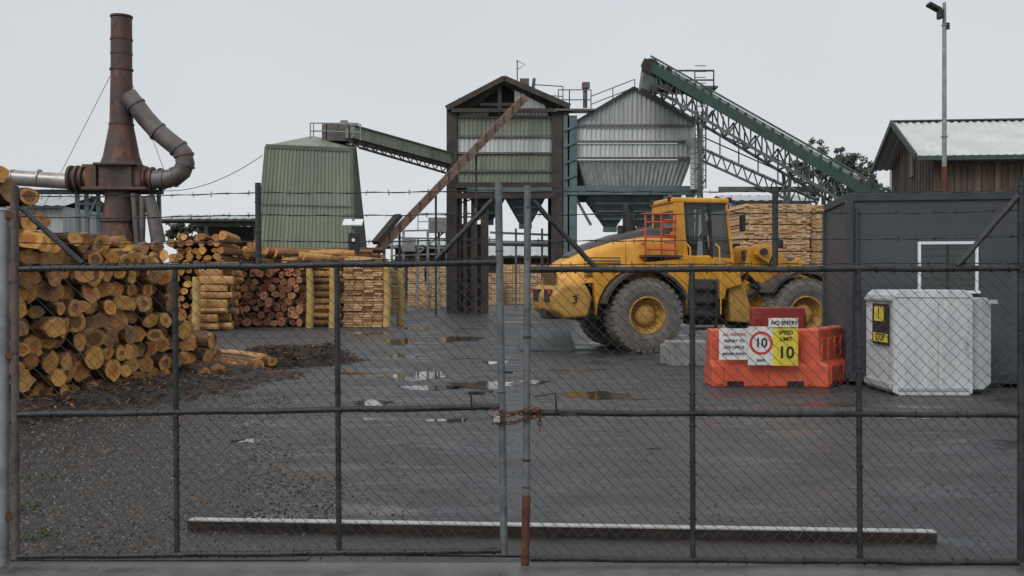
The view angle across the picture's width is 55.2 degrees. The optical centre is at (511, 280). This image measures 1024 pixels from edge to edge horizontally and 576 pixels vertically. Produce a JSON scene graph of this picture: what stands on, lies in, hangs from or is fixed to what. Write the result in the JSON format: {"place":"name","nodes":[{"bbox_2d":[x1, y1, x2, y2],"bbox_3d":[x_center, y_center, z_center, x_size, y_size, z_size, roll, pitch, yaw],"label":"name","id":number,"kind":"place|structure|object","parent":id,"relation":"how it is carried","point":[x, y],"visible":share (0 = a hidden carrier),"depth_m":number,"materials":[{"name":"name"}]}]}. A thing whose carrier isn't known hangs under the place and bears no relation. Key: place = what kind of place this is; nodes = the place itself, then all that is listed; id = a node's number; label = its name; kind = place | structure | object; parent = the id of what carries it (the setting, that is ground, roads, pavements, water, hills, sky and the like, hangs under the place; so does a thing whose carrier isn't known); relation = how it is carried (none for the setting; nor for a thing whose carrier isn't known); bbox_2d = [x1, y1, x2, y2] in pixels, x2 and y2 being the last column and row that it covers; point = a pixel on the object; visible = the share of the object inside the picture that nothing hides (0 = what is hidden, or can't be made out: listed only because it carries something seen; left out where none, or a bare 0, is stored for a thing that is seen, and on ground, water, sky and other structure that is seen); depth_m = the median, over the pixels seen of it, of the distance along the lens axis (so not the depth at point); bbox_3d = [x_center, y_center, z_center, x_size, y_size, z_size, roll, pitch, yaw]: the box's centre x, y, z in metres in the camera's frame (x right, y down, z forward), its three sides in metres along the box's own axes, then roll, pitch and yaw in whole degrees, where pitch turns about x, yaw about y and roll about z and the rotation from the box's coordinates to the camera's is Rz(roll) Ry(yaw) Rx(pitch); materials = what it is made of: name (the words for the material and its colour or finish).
{"place":"outdoors","nodes":[
{"label":"outdoors","id":0,"kind":"place"},
{"bbox_2d":[164,155,262,190],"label":"power line","id":1,"kind":"object","parent":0,"point":[216,180],"visible":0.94,"depth_m":52.30,"materials":[{"name":"black metal"}]},
{"bbox_2d":[0,562,1023,575],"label":"driveway","id":2,"kind":"structure","parent":0,"point":[343,569],"depth_m":5.75,"materials":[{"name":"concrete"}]},
{"bbox_2d":[0,207,9,566],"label":"gate post","id":3,"kind":"object","parent":2,"relation":"on","point":[4,388],"visible":1,"depth_m":5.82,"materials":[{"name":"metal"}]},
{"bbox_2d":[5,181,512,561],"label":"chain link gate","id":4,"kind":"structure","parent":3,"relation":"attached to","point":[12,355],"depth_m":5.84,"materials":[{"name":"metal"}]},
{"bbox_2d":[491,407,541,430],"bbox_3d":[0.027,0.821,5.807,0.302,0.143,0.047,0,0,0],"label":"gate chain","id":5,"kind":"object","parent":4,"relation":"attached to","point":[496,418],"visible":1,"depth_m":5.80,"materials":[{"name":"metal"}]},
{"bbox_2d":[0,0,1023,279],"label":"sky","id":6,"kind":"structure","parent":0,"point":[231,79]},
{"bbox_2d":[9,299,1016,561],"bbox_3d":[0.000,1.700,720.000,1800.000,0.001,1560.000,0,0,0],"label":"ground","id":7,"kind":"structure","parent":0,"point":[567,447],"depth_m":9.99,"materials":[{"name":"grey asphalt"}]},
{"bbox_2d":[19,195,103,232],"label":"iron shed","id":8,"kind":"structure","parent":7,"relation":"on","point":[59,206],"depth_m":62.87,"materials":[{"name":"grey metal"}]},
{"bbox_2d":[7,13,194,261],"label":"rusty exhaust stack","id":9,"kind":"object","parent":7,"relation":"on","point":[119,169],"visible":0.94,"depth_m":44.48,"materials":[{"name":"rusty steel"},{"name":"galvanised steel"}]},
{"bbox_2d":[108,241,168,270],"bbox_3d":[-10.502,0.336,26.122,1.664,2.702,6.217,0,0,-29],"label":"log stack","id":10,"kind":"object","parent":7,"relation":"on","point":[159,253],"visible":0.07,"depth_m":24.20,"materials":[{"name":"brown wood"}]},
{"bbox_2d":[0,166,276,398],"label":"log stack","id":11,"kind":"object","parent":7,"relation":"on","point":[45,254],"visible":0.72,"depth_m":14.21,"materials":[{"name":"brown bark"},{"name":"dark bark"},{"name":"cut wood"}]},
{"bbox_2d":[9,392,310,559],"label":"gravel","id":12,"kind":"structure","parent":7,"relation":"on","point":[135,436],"depth_m":8.53,"materials":[{"name":"grey gravel"}]},
{"bbox_2d":[9,392,247,543],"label":"weeds","id":13,"kind":"object","parent":12,"relation":"on","point":[38,505],"visible":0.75,"depth_m":7.26,"materials":[{"name":"plant"}]},
{"bbox_2d":[9,362,315,427],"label":"bark mulch bank","id":14,"kind":"structure","parent":12,"relation":"on","point":[238,378],"depth_m":14.03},
{"bbox_2d":[192,277,200,329],"bbox_3d":[-10.635,0.787,33.000,0.292,1.834,0.280,0,0,0],"label":"timber post","id":15,"kind":"object","parent":7,"relation":"on","point":[196,308],"visible":0.76,"depth_m":32.89,"materials":[{"name":"brown wood"}]},
{"bbox_2d":[168,231,243,322],"bbox_3d":[-11.322,-0.028,36.209,2.327,3.458,5.287,0,0,-7],"label":"log stack","id":16,"kind":"object","parent":7,"relation":"on","point":[210,252],"visible":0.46,"depth_m":34.09,"materials":[{"name":"brown bark"},{"name":"dark bark"},{"name":"cut wood"}]},
{"bbox_2d":[162,215,254,258],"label":"long shed","id":17,"kind":"structure","parent":7,"relation":"on","point":[244,232],"depth_m":79.99,"materials":[{"name":"grey metal"}]},
{"bbox_2d":[199,261,243,329],"bbox_3d":[-10.169,0.489,34.083,1.589,2.385,1.785,0,0,0],"label":"log stack","id":18,"kind":"object","parent":7,"relation":"on","point":[214,301],"visible":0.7,"depth_m":33.59,"materials":[{"name":"brown bark"},{"name":"cut wood"}]},
{"bbox_2d":[234,438,262,442],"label":"puddle","id":19,"kind":"object","parent":7,"relation":"on","point":[251,440],"visible":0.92,"depth_m":10.40,"materials":[{"name":"liquid"}]},
{"bbox_2d":[232,240,277,317],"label":"log stack","id":20,"kind":"object","parent":7,"relation":"on","point":[250,244],"visible":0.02,"depth_m":40.49,"materials":[{"name":"brown wood"}]},
{"bbox_2d":[234,268,314,326],"bbox_3d":[-8.771,0.512,38.220,2.941,2.364,5.147,0,0,0],"label":"log stack","id":21,"kind":"object","parent":7,"relation":"on","point":[252,288],"visible":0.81,"depth_m":36.05,"materials":[{"name":"brown wood"}]},
{"bbox_2d":[238,248,372,262],"bbox_3d":[-7.625,-0.867,37.484,5.406,0.847,1.706,0,0,-38],"label":"log stack","id":22,"kind":"object","parent":21,"relation":"on","point":[269,254],"visible":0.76,"depth_m":36.56,"materials":[{"name":"brown wood"}]},
{"bbox_2d":[240,342,370,369],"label":"bark mulch bank","id":23,"kind":"structure","parent":7,"relation":"on","point":[324,351],"depth_m":19.57,"materials":[{"name":"brown wood"}]},
{"bbox_2d":[306,268,313,327],"bbox_3d":[-7.324,0.629,35.500,0.292,2.150,0.280,0,0,0],"label":"timber post","id":24,"kind":"object","parent":7,"relation":"on","point":[310,296],"visible":0.79,"depth_m":35.39,"materials":[{"name":"brown wood"}]},
{"bbox_2d":[261,120,366,247],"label":"green clad bin","id":25,"kind":"object","parent":7,"relation":"on","point":[327,161],"visible":0.64,"depth_m":45.28,"materials":[{"name":"metal"}]},
{"bbox_2d":[304,249,354,325],"bbox_3d":[-6.981,0.258,37.357,1.802,2.919,1.856,0,0,0],"label":"log stack","id":26,"kind":"object","parent":7,"relation":"on","point":[321,282],"visible":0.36,"depth_m":36.85,"materials":[{"name":"brown bark"},{"name":"cut wood"}]},
{"bbox_2d":[329,268,334,327],"bbox_3d":[-6.496,0.629,35.500,0.292,2.150,0.280,0,0,0],"label":"timber post","id":27,"kind":"object","parent":7,"relation":"on","point":[331,296],"visible":0.69,"depth_m":35.38,"materials":[{"name":"brown wood"}]},
{"bbox_2d":[342,219,363,287],"bbox_3d":[-6.480,-0.417,39.900,0.800,4.233,0.458,0,0,0],"label":"solar camera post","id":28,"kind":"object","parent":7,"relation":"on","point":[353,235],"visible":0.75,"depth_m":39.76,"materials":[{"name":"metal"}]},
{"bbox_2d":[340,371,367,374],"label":"puddle","id":29,"kind":"object","parent":7,"relation":"on","point":[350,373],"visible":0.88,"depth_m":17.93,"materials":[{"name":"liquid"}]},
{"bbox_2d":[323,248,385,297],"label":"log stack","id":30,"kind":"object","parent":7,"relation":"on","point":[370,252],"visible":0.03,"depth_m":41.90,"materials":[{"name":"wood"}]},
{"bbox_2d":[343,258,388,326],"bbox_3d":[-5.470,0.430,36.750,1.516,2.524,1.647,0,0,0],"label":"sawn timber stack","id":31,"kind":"object","parent":7,"relation":"on","point":[360,299],"visible":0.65,"depth_m":36.02,"materials":[{"name":"beige wood"}]},
{"bbox_2d":[344,332,391,333],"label":"puddle","id":32,"kind":"object","parent":7,"relation":"on","point":[366,332],"visible":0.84,"depth_m":32.15,"materials":[{"name":"liquid"}]},
{"bbox_2d":[355,399,390,405],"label":"puddle","id":33,"kind":"object","parent":7,"relation":"on","point":[373,402],"visible":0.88,"depth_m":13.65,"materials":[{"name":"liquid"}]},
{"bbox_2d":[383,267,390,326],"bbox_3d":[-4.595,0.602,36.000,0.292,2.204,0.280,0,0,0],"label":"timber post","id":34,"kind":"object","parent":7,"relation":"on","point":[386,309],"visible":0.94,"depth_m":35.89,"materials":[{"name":"brown wood"}]},
{"bbox_2d":[390,270,405,312],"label":"sawn timber stack","id":35,"kind":"object","parent":7,"relation":"on","point":[394,293],"visible":0.41,"depth_m":52.02,"materials":[{"name":"beige wood"}]},
{"bbox_2d":[384,338,414,344],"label":"puddle","id":36,"kind":"object","parent":7,"relation":"on","point":[396,342],"visible":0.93,"depth_m":27.38,"materials":[{"name":"liquid"}]},
{"bbox_2d":[397,269,404,324],"bbox_3d":[-4.319,0.614,38.000,0.292,2.180,0.280,0,0,0],"label":"timber post","id":37,"kind":"object","parent":7,"relation":"on","point":[400,310],"visible":0.92,"depth_m":37.89,"materials":[{"name":"brown wood"}]},
{"bbox_2d":[383,354,428,356],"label":"puddle","id":38,"kind":"object","parent":7,"relation":"on","point":[404,355],"visible":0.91,"depth_m":22.25,"materials":[{"name":"liquid"}]},
{"bbox_2d":[382,240,444,298],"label":"shed","id":39,"kind":"structure","parent":7,"relation":"on","point":[424,244],"depth_m":92.95,"materials":[{"name":"grey metal"}]},
{"bbox_2d":[382,371,444,380],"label":"puddle","id":40,"kind":"object","parent":7,"relation":"on","point":[426,374],"visible":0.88,"depth_m":17.36,"materials":[{"name":"liquid"}]},
{"bbox_2d":[407,267,426,305],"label":"sawn timber stack","id":41,"kind":"object","parent":7,"relation":"on","point":[412,276],"visible":0.71,"depth_m":66.02,"materials":[{"name":"beige wood"}]},
{"bbox_2d":[397,326,442,329],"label":"puddle","id":42,"kind":"object","parent":7,"relation":"on","point":[417,328],"visible":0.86,"depth_m":34.84,"materials":[{"name":"liquid"}]},
{"bbox_2d":[397,385,458,390],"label":"puddle","id":43,"kind":"object","parent":7,"relation":"on","point":[431,388],"visible":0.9,"depth_m":15.57,"materials":[{"name":"liquid"}]},
{"bbox_2d":[423,282,441,307],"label":"sawn timber stack","id":44,"kind":"object","parent":7,"relation":"on","point":[432,296],"visible":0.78,"depth_m":60.01,"materials":[{"name":"beige wood"}]},
{"bbox_2d":[429,266,444,305],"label":"sawn timber stack","id":45,"kind":"object","parent":7,"relation":"on","point":[432,272],"visible":0.1,"depth_m":66.00,"materials":[{"name":"beige wood"}]},
{"bbox_2d":[425,418,466,422],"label":"puddle","id":46,"kind":"object","parent":7,"relation":"on","point":[456,420],"visible":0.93,"depth_m":11.89,"materials":[{"name":"liquid"}]},
{"bbox_2d":[372,94,527,315],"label":"timber chute","id":47,"kind":"object","parent":7,"relation":"on","point":[390,230],"visible":0.88,"depth_m":47.46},
{"bbox_2d":[437,336,483,342],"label":"puddle","id":48,"kind":"object","parent":7,"relation":"on","point":[453,339],"visible":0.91,"depth_m":28.80,"materials":[{"name":"brown liquid"}]},
{"bbox_2d":[390,213,547,308],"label":"pipe rack","id":49,"kind":"object","parent":7,"relation":"on","point":[412,247],"visible":0.54,"depth_m":59.93,"materials":[{"name":"metal"}]},
{"bbox_2d":[448,381,512,389],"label":"puddle","id":50,"kind":"object","parent":7,"relation":"on","point":[486,384],"visible":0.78,"depth_m":16.02,"materials":[{"name":"grey liquid"}]},
{"bbox_2d":[489,273,495,303],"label":"sawn timber stack","id":51,"kind":"object","parent":7,"relation":"on","point":[492,283],"visible":0.35,"depth_m":70.00,"materials":[{"name":"beige wood"}]},
{"bbox_2d":[484,361,506,363],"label":"puddle","id":52,"kind":"object","parent":7,"relation":"on","point":[491,362],"visible":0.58,"depth_m":20.34,"materials":[{"name":"liquid"}]},
{"bbox_2d":[445,60,570,312],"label":"hopper tower","id":53,"kind":"structure","parent":7,"relation":"on","point":[520,149],"depth_m":51.95,"materials":[{"name":"black metal"}]},
{"bbox_2d":[344,125,457,173],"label":"inclined conveyor","id":54,"kind":"object","parent":53,"relation":"attached to","point":[374,140],"visible":0.91,"depth_m":48.68,"materials":[{"name":"metal"}]},
{"bbox_2d":[503,265,523,303],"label":"sawn timber stack","id":55,"kind":"object","parent":7,"relation":"on","point":[509,283],"visible":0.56,"depth_m":72.00,"materials":[{"name":"beige wood"}]},
{"bbox_2d":[489,246,547,294],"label":"timber store shed","id":56,"kind":"structure","parent":7,"relation":"on","point":[508,255],"depth_m":83.57,"materials":[{"name":"grey metal"}]},
{"bbox_2d":[520,380,549,383],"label":"puddle","id":57,"kind":"object","parent":7,"relation":"on","point":[535,381],"visible":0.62,"depth_m":16.50,"materials":[{"name":"liquid"}]},
{"bbox_2d":[531,265,546,303],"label":"sawn timber stack","id":58,"kind":"object","parent":7,"relation":"on","point":[533,283],"visible":0.16,"depth_m":72.02,"materials":[{"name":"beige wood"}]},
{"bbox_2d":[519,330,574,350],"bbox_3d":[0.847,1.491,24.600,1.339,0.418,2.000,0,0,0],"label":"steel ramp plate","id":59,"kind":"object","parent":7,"relation":"on","point":[548,335],"visible":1,"depth_m":24.35,"materials":[{"name":"grey metal"}]},
{"bbox_2d":[152,530,971,558],"bbox_3d":[0.275,1.692,6.300,5.069,0.001,0.550,0,0,2],"label":"track channel","id":60,"kind":"object","parent":7,"relation":"on","point":[514,544],"visible":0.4,"depth_m":6.26,"materials":[{"name":"metal"}]},
{"bbox_2d":[187,521,936,542],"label":"gate threshold beam","id":61,"kind":"structure","parent":7,"relation":"on","point":[555,531],"depth_m":6.48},
{"bbox_2d":[188,517,935,532],"bbox_3d":[0.275,1.630,6.540,4.960,0.008,0.075,0,0,4],"label":"top strip","id":62,"kind":"object","parent":61,"relation":"on","point":[832,529],"visible":0.93,"depth_m":6.52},
{"bbox_2d":[556,391,630,399],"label":"puddle","id":63,"kind":"object","parent":7,"relation":"on","point":[595,394],"visible":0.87,"depth_m":14.61,"materials":[{"name":"brown liquid"}]},
{"bbox_2d":[531,195,821,352],"bbox_3d":[5.440,-0.243,24.868,9.725,3.873,3.016,0,0,-12],"label":"wheel loader","id":64,"kind":"object","parent":7,"relation":"on","point":[690,227],"visible":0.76,"depth_m":23.62,"materials":[{"name":"yellow metal"}]},
{"bbox_2d":[654,204,730,257],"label":"cab windows","id":65,"kind":"structure","parent":64,"relation":"in","point":[696,226],"depth_m":23.97,"materials":[{"name":"clear glass"}]},
{"bbox_2d":[660,340,705,365],"bbox_3d":[3.495,1.460,19.915,0.932,0.500,0.901,0,0,0],"label":"concrete block","id":66,"kind":"object","parent":7,"relation":"on","point":[679,355],"depth_m":19.51,"materials":[{"name":"grey concrete"}]},
{"bbox_2d":[705,328,811,386],"bbox_3d":[4.073,1.240,15.940,1.768,0.920,0.620,0,0,0],"label":"traffic barrier","id":67,"kind":"object","parent":7,"relation":"on","point":[748,374],"visible":0.47,"depth_m":15.65,"materials":[{"name":"orange plastic"}]},
{"bbox_2d":[719,328,747,359],"bbox_3d":[3.525,1.006,15.546,0.477,0.498,0.019,0,0,0],"label":"notice sign","id":68,"kind":"object","parent":67,"relation":"attached to","point":[732,347],"visible":0.94,"depth_m":15.54,"materials":[{"name":"white plastic"}]},
{"bbox_2d":[748,327,772,364],"bbox_3d":[3.927,1.028,15.496,0.394,0.610,0.019,0,0,0],"label":"speed limit sign","id":69,"kind":"object","parent":67,"relation":"attached to","point":[762,351],"visible":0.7,"depth_m":15.49,"materials":[{"name":"white metal"}]},
{"bbox_2d":[769,318,797,326],"bbox_3d":[4.288,0.698,15.587,0.464,0.220,0.246,0,0,0],"label":"prohibition sign","id":70,"kind":"object","parent":67,"relation":"attached to","point":[781,322],"visible":0.95,"depth_m":15.47,"materials":[{"name":"metal"}]},
{"bbox_2d":[773,327,797,365],"bbox_3d":[4.324,1.038,15.496,0.403,0.610,0.019,0,0,0],"label":"speed warning sign","id":71,"kind":"object","parent":67,"relation":"attached to","point":[783,347],"visible":0.91,"depth_m":15.49,"materials":[{"name":"yellow plastic"}]},
{"bbox_2d":[638,55,887,204],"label":"truss conveyor","id":72,"kind":"object","parent":7,"relation":"on","point":[656,77],"visible":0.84,"depth_m":46.60,"materials":[{"name":"metal"}]},
{"bbox_2d":[714,195,815,262],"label":"shed","id":73,"kind":"structure","parent":7,"relation":"on","point":[737,200],"depth_m":70.64,"materials":[{"name":"grey metal"}]},
{"bbox_2d":[722,204,810,327],"bbox_3d":[8.845,-0.448,34.200,2.338,4.287,2.490,0,0,-5],"label":"sawn timber stack","id":74,"kind":"object","parent":7,"relation":"on","point":[790,225],"visible":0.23,"depth_m":33.04,"materials":[{"name":"beige wood"}]},
{"bbox_2d":[749,307,805,327],"bbox_3d":[5.058,1.100,18.590,1.048,1.200,0.620,0,0,0],"label":"traffic barrier","id":75,"kind":"object","parent":7,"relation":"on","point":[769,312],"visible":0.23,"depth_m":18.46,"materials":[{"name":"red plastic"}]},
{"bbox_2d":[807,205,822,277],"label":"sawn timber stack","id":76,"kind":"object","parent":7,"relation":"on","point":[815,247],"visible":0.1,"depth_m":33.61,"materials":[{"name":"beige wood"}]},
{"bbox_2d":[799,325,849,387],"bbox_3d":[5.245,1.235,16.314,0.620,0.930,1.648,0,0,36],"label":"traffic barrier","id":77,"kind":"object","parent":7,"relation":"on","point":[821,348],"visible":0.62,"depth_m":15.68,"materials":[{"name":"orange plastic"}]},
{"bbox_2d":[788,137,867,204],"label":"eucalyptus tree","id":78,"kind":"object","parent":7,"relation":"on","point":[850,161],"visible":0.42,"depth_m":77.61,"materials":[{"name":"green plant"}]},
{"bbox_2d":[830,152,889,199],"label":"eucalyptus tree","id":79,"kind":"object","parent":7,"relation":"on","point":[868,169],"visible":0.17,"depth_m":81.52,"materials":[{"name":"green plant"}]},
{"bbox_2d":[890,417,940,419],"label":"puddle","id":80,"kind":"object","parent":7,"relation":"on","point":[916,418],"visible":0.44,"depth_m":12.07,"materials":[{"name":"liquid"}]},
{"bbox_2d":[822,191,1016,386],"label":"portable site office","id":81,"kind":"structure","parent":7,"relation":"on","point":[996,249],"depth_m":15.80,"materials":[{"name":"metal grey painted steel"},{"name":"white painted frame"},{"name":"window glass"}]},
{"bbox_2d":[921,244,974,290],"bbox_3d":[6.996,-0.213,15.733,0.825,0.744,0.010,0,0,9],"label":"window glass","id":82,"kind":"structure","parent":81,"relation":"in","point":[932,255],"depth_m":15.73,"materials":[{"name":"glass"}]},
{"bbox_2d":[917,241,980,293],"bbox_3d":[6.993,-0.213,15.719,0.970,0.834,0.080,0,0,9],"label":"window frame","id":83,"kind":"structure","parent":81,"relation":"in","point":[945,242],"depth_m":15.68,"materials":[{"name":"white paint"}]},
{"bbox_2d":[864,289,997,395],"bbox_3d":[6.393,0.918,15.039,1.584,1.565,1.162,0,0,0],"label":"galvanised steel cabinet","id":84,"kind":"object","parent":7,"relation":"on","point":[892,386],"visible":0.97,"depth_m":14.50,"materials":[{"name":"silver metal"}]},
{"bbox_2d":[868,303,888,345],"bbox_3d":[5.605,0.657,15.005,0.021,0.620,0.790,0,0,0],"label":"warning placard","id":85,"kind":"object","parent":84,"relation":"attached to","point":[883,327],"visible":0.86,"depth_m":14.92,"materials":[{"name":"plastic"}]},
{"bbox_2d":[925,1,949,190],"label":"floodlight pole","id":86,"kind":"object","parent":7,"relation":"on","point":[940,12],"visible":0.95,"depth_m":29.95,"materials":[{"name":"metal"}]},
{"bbox_2d":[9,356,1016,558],"bbox_3d":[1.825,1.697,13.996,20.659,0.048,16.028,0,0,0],"label":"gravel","id":87,"kind":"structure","parent":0,"point":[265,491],"depth_m":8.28,"materials":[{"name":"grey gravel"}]},
{"bbox_2d":[532,65,706,253],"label":"pale hopper tower","id":88,"kind":"structure","parent":0,"point":[631,115],"depth_m":51.96,"materials":[{"name":"grey metal"}]},
{"bbox_2d":[871,118,1023,191],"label":"timber barn","id":89,"kind":"structure","parent":0,"point":[985,154],"depth_m":36.81,"materials":[{"name":"brown timber boards"},{"name":"corrugated galvanised iron"}]},
{"bbox_2d":[910,155,913,177],"bbox_3d":[15.999,-4.600,39.214,0.060,0.900,0.550,0,0,12],"label":"gable door panel","id":90,"kind":"structure","parent":89,"relation":"in","point":[911,158],"depth_m":39.09,"materials":[{"name":"brown wood"}]},
{"label":"field","id":91,"kind":"structure","parent":0,"visible":0},
{"bbox_2d":[165,223,202,249],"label":"gum tree","id":92,"kind":"object","parent":91,"relation":"on","point":[174,231],"visible":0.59,"depth_m":94.56,"materials":[{"name":"green plant"}]},
{"bbox_3d":[3.143,0.732,5.850,0.086,2.337,0.086,0,0,0],"label":"gate post","id":93,"kind":"object","parent":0,"visible":0},
{"bbox_2d":[521,177,1023,565],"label":"chain link gate","id":94,"kind":"structure","parent":93,"relation":"attached to","point":[859,413],"depth_m":5.84,"materials":[{"name":"metal"}]}
]}

